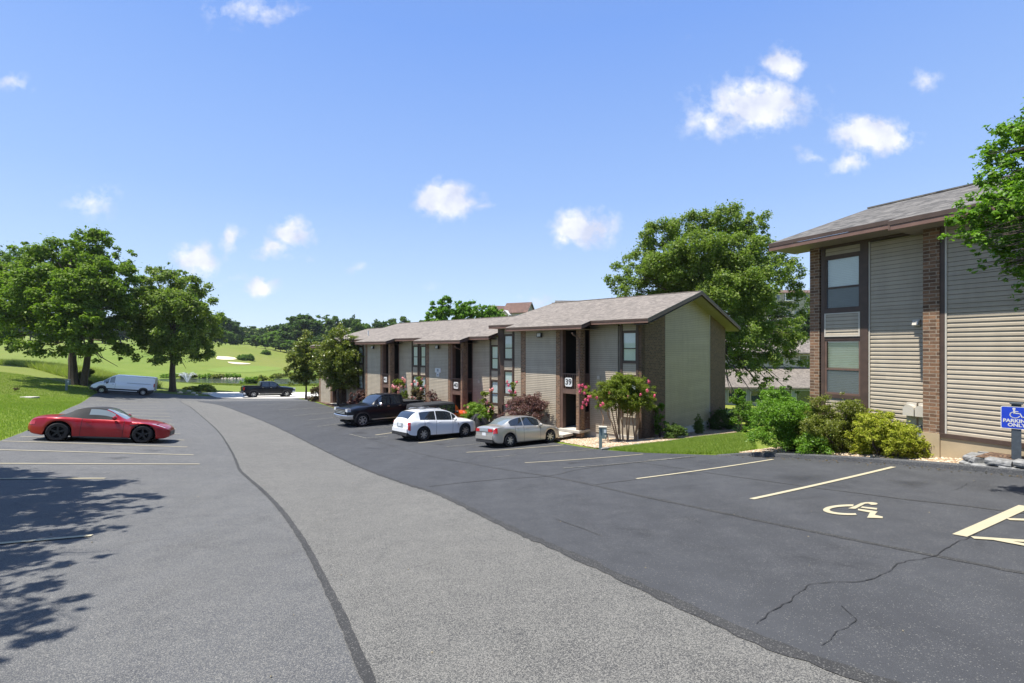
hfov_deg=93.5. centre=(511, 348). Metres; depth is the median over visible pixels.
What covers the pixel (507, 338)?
window
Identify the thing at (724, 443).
lawn grass
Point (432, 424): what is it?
door
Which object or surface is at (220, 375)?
shrub
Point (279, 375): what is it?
shrub
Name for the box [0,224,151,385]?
maple tree
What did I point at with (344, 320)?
woodland tree
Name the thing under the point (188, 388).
shrub
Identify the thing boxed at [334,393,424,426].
pickup truck
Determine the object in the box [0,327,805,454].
ground
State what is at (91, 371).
shrub
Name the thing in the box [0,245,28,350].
maple tree
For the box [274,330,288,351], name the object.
woodland tree
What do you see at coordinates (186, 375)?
fountain
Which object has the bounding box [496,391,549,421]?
shrub
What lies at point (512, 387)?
shrub
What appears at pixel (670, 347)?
apartment building
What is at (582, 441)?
gravel
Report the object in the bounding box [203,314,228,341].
woodland tree
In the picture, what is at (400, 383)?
shrub
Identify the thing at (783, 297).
apartment building
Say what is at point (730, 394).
window
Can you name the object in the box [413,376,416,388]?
window
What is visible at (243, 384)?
bank grass
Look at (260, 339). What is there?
woodland tree
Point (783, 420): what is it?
bush
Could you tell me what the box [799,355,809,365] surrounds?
window
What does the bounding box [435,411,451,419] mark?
side window
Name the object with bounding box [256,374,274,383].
shrub
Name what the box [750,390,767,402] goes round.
window
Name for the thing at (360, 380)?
window
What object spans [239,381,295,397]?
pickup truck
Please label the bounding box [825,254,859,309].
window
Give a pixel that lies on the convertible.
(100, 422)
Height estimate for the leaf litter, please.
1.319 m
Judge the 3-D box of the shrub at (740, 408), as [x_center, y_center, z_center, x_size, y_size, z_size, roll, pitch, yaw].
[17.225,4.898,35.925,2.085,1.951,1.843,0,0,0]
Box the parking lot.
[0,391,363,682]
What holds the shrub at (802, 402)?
on the ground at (143, 367)
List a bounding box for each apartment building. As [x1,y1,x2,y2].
[310,290,740,438]
[725,339,809,405]
[748,290,809,327]
[769,174,1023,458]
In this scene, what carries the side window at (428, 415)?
in the crossover
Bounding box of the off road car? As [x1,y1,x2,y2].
[406,401,466,417]
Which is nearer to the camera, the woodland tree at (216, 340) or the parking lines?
the parking lines
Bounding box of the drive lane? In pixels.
[181,401,864,682]
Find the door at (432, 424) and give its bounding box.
[424,420,436,434]
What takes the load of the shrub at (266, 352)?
on the ground at (143, 367)
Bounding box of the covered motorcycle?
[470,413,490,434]
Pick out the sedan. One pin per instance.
(508, 431)
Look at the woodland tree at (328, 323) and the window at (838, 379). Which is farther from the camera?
the woodland tree at (328, 323)
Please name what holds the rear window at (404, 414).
in the crossover
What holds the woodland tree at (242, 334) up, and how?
on the ground at (143, 367)
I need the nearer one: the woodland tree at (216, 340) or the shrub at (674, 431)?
the shrub at (674, 431)
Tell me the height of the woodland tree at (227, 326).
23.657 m
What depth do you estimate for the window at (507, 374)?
29.87 m
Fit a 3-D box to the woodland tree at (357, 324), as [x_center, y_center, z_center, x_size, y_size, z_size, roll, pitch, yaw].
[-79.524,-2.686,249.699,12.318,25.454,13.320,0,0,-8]
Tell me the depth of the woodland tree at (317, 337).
236.36 m
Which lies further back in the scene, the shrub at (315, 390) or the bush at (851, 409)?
the shrub at (315, 390)
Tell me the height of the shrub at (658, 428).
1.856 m
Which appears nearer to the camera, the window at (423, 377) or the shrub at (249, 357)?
the window at (423, 377)
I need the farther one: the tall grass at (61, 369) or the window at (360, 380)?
the tall grass at (61, 369)
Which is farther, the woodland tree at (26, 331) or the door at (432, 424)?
the woodland tree at (26, 331)
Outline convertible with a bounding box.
[28,407,174,442]
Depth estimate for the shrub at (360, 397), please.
40.32 m
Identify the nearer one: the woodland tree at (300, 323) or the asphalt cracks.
the asphalt cracks
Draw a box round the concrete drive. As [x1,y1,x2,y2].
[209,392,317,397]
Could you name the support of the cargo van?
on the parking lot
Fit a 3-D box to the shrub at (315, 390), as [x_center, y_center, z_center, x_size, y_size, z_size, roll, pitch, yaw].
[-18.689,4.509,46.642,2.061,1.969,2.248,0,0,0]
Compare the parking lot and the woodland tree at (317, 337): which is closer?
the parking lot
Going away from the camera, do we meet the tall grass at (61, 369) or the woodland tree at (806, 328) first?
the tall grass at (61, 369)
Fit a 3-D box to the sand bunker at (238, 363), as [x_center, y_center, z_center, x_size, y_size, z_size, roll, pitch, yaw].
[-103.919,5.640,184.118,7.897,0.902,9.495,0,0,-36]
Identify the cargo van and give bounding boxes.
[89,374,157,394]
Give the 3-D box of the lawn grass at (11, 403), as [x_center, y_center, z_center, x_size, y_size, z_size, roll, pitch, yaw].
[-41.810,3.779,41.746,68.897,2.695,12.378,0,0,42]
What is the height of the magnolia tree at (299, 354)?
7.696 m
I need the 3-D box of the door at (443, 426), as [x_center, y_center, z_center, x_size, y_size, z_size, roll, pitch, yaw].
[-3.628,4.232,25.941,1.068,0.768,0.091,3,-4,-42]
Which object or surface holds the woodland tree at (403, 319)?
on the ground at (143, 367)
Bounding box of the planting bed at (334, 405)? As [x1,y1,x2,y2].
[304,398,475,433]
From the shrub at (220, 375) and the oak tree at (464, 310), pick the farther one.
the shrub at (220, 375)
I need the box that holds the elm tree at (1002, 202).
[937,97,1023,311]
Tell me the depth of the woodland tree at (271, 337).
266.74 m
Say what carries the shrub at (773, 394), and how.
on the ground at (143, 367)
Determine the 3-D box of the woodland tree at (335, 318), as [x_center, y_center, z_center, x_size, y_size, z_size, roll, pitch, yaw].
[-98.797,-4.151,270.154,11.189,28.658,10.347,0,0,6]
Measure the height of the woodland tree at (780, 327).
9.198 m
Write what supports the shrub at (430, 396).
on the planting bed at (334, 405)
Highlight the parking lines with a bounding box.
[0,400,1023,544]
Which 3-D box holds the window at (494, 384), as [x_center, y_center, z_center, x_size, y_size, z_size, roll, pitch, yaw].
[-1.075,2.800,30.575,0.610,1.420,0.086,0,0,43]
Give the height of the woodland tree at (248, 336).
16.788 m
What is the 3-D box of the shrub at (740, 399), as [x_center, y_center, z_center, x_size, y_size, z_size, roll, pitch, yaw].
[13.083,3.587,27.502,1.409,2.614,1.005,0,0,26]
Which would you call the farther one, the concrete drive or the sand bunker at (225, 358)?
the sand bunker at (225, 358)
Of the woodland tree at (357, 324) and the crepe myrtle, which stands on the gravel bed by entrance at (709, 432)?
the crepe myrtle
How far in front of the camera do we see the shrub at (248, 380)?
111.11 m
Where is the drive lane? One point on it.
(468, 596)
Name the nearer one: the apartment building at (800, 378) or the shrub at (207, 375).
the apartment building at (800, 378)
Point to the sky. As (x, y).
(370, 160)
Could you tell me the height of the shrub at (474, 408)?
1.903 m
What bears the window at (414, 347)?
in the apartment building at (670, 347)
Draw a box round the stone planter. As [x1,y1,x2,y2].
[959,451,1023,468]
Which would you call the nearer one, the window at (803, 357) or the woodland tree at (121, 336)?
the window at (803, 357)
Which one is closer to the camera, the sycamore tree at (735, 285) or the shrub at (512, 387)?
the shrub at (512, 387)
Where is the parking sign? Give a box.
[1001,402,1023,459]
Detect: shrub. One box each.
[78,369,94,383]
[159,374,178,377]
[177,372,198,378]
[182,386,194,389]
[191,384,218,391]
[197,373,211,377]
[211,373,224,377]
[225,373,240,377]
[235,353,254,360]
[239,376,257,383]
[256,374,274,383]
[260,349,270,354]
[271,373,287,377]
[306,385,318,401]
[347,389,364,403]
[391,377,408,398]
[407,388,425,399]
[410,376,425,398]
[424,389,441,401]
[461,401,491,419]
[476,388,495,419]
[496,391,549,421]
[506,380,517,407]
[653,403,668,436]
[663,423,688,438]
[706,407,737,429]
[729,388,754,431]
[729,401,757,421]
[746,384,799,424]
[798,400,809,408]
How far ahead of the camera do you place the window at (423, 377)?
35.78 m
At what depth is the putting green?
160.49 m
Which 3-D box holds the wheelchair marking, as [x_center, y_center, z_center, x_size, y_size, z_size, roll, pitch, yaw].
[5.143,2.413,7.301,0.708,0.089,1.039,0,0,34]
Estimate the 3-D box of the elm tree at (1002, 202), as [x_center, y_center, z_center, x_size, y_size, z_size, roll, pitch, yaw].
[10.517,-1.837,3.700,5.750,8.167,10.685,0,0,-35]
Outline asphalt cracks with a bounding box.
[180,401,1023,682]
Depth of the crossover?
25.52 m
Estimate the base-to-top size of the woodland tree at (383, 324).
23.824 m
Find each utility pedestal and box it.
[65,379,70,389]
[599,426,606,448]
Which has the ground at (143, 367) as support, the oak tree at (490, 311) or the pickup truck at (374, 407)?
the oak tree at (490, 311)
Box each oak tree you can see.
[423,295,454,321]
[450,299,480,319]
[474,304,505,317]
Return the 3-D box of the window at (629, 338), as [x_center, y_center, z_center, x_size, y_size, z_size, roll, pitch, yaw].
[5.881,-0.070,24.038,0.760,1.460,0.086,0,0,43]
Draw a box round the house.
[503,302,533,315]
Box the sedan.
[475,415,558,447]
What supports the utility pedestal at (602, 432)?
on the ground at (143, 367)
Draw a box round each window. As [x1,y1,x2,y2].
[358,347,361,362]
[358,372,361,388]
[397,411,414,418]
[413,346,416,365]
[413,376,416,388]
[419,411,435,419]
[420,346,424,365]
[420,376,424,392]
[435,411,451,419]
[491,346,497,368]
[491,381,497,403]
[504,335,511,358]
[504,371,511,394]
[623,332,635,361]
[728,389,745,401]
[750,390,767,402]
[796,390,809,402]
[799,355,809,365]
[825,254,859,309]
[825,339,859,395]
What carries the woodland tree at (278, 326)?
on the ground at (143, 367)
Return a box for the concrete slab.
[22,396,39,397]
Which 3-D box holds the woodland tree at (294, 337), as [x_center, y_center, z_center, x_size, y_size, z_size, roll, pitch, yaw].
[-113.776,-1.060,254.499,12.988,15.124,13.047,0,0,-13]
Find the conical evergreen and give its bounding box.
[692,414,704,433]
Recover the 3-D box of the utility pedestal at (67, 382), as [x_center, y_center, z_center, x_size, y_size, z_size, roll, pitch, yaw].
[-48.835,4.083,52.905,0.402,1.260,0.326,0,0,-17]
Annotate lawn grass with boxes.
[0,371,97,439]
[608,432,757,454]
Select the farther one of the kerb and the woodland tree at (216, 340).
the woodland tree at (216, 340)
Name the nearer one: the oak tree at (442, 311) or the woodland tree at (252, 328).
the oak tree at (442, 311)
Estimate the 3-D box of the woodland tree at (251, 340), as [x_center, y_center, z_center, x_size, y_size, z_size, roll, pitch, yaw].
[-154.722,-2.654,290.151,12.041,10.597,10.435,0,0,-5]
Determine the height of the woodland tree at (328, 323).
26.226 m
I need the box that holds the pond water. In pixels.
[158,378,318,383]
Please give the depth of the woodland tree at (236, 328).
274.11 m
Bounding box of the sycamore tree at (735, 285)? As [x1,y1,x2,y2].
[601,198,809,400]
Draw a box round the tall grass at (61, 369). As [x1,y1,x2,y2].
[0,358,162,387]
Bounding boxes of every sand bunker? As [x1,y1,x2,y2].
[216,356,235,359]
[228,362,249,363]
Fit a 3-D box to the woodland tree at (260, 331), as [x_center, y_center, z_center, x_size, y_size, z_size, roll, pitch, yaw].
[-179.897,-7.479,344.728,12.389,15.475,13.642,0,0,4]
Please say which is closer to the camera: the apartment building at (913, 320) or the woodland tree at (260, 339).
the apartment building at (913, 320)
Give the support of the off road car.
on the parking bay
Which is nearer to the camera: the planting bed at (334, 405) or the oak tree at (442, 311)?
the planting bed at (334, 405)
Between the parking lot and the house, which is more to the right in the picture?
the house
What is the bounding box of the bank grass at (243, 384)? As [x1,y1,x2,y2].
[176,381,318,385]
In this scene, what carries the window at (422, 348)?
in the apartment building at (670, 347)
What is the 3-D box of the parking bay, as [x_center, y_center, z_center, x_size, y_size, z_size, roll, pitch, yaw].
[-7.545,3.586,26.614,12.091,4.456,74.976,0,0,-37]
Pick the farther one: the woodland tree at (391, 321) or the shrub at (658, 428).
the woodland tree at (391, 321)
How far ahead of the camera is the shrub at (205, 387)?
65.41 m
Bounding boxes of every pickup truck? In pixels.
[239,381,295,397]
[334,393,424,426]
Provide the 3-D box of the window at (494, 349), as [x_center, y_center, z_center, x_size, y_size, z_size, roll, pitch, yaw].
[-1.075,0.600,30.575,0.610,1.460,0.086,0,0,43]
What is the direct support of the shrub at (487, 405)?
on the planting bed at (334, 405)
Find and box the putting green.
[205,366,281,372]
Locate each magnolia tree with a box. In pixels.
[283,329,318,399]
[309,320,364,405]
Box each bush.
[744,395,845,454]
[792,392,884,455]
[843,408,933,458]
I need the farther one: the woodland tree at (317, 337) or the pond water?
the woodland tree at (317, 337)
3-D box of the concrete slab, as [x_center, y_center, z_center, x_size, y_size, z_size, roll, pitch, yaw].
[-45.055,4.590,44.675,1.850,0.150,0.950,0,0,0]
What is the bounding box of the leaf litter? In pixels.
[710,455,1021,477]
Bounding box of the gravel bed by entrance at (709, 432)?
[555,427,735,447]
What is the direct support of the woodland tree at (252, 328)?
on the ground at (143, 367)
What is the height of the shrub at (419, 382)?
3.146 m
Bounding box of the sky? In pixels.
[0,0,1023,327]
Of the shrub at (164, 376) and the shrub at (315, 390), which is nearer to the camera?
the shrub at (315, 390)
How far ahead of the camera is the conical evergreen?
26.33 m
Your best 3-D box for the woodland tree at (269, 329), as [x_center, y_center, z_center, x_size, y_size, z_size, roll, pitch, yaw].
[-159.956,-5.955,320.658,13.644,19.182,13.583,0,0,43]
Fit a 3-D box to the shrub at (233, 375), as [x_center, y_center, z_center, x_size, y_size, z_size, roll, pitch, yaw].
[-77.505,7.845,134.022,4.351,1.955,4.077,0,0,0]
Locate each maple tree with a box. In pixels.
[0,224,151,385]
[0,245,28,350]
[123,262,227,391]
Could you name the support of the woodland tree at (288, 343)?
on the ground at (143, 367)
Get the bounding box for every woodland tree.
[14,324,36,340]
[110,325,130,342]
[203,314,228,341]
[206,331,223,343]
[218,330,235,344]
[224,316,234,330]
[227,320,242,344]
[229,331,240,344]
[234,322,247,344]
[240,326,252,343]
[243,335,262,347]
[247,326,256,342]
[253,327,267,335]
[256,335,269,348]
[264,325,275,332]
[264,331,277,349]
[268,338,287,350]
[271,323,284,331]
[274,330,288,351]
[277,313,329,339]
[280,340,297,350]
[287,332,302,347]
[308,334,324,341]
[320,318,334,337]
[332,315,341,327]
[334,318,349,337]
[346,314,360,334]
[350,319,368,332]
[371,319,381,327]
[377,320,388,327]
[388,318,396,325]
[399,316,410,322]
[771,320,793,338]
[793,311,809,337]
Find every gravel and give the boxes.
[558,437,667,447]
[740,446,962,462]
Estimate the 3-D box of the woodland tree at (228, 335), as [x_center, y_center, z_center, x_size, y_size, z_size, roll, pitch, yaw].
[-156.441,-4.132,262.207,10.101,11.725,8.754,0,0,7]
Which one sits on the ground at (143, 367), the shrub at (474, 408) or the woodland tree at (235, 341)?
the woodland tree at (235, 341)
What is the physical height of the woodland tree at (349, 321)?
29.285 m
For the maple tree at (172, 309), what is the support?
on the ground at (143, 367)
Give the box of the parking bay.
[199,401,1023,682]
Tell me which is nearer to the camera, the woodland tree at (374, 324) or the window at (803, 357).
the window at (803, 357)
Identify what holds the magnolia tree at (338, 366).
on the planting bed at (334, 405)
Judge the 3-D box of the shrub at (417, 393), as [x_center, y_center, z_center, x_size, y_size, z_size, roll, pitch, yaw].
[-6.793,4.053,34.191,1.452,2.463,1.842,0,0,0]
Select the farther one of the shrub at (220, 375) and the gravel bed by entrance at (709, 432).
the shrub at (220, 375)
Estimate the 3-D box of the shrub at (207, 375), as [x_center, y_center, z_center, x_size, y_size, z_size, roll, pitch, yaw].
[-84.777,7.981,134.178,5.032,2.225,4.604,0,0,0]
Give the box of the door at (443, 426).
[436,420,452,433]
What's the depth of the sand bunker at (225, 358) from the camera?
198.88 m
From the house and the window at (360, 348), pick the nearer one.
the window at (360, 348)
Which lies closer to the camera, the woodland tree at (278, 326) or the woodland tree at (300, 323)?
the woodland tree at (300, 323)
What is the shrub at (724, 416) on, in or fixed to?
on the gravel bed by entrance at (709, 432)
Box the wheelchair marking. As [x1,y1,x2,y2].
[823,502,882,517]
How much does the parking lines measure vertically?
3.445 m
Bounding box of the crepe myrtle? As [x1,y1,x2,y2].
[578,372,657,441]
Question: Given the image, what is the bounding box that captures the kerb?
[718,452,1023,475]
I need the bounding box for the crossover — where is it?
[392,406,475,440]
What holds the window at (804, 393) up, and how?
in the apartment building at (800, 378)

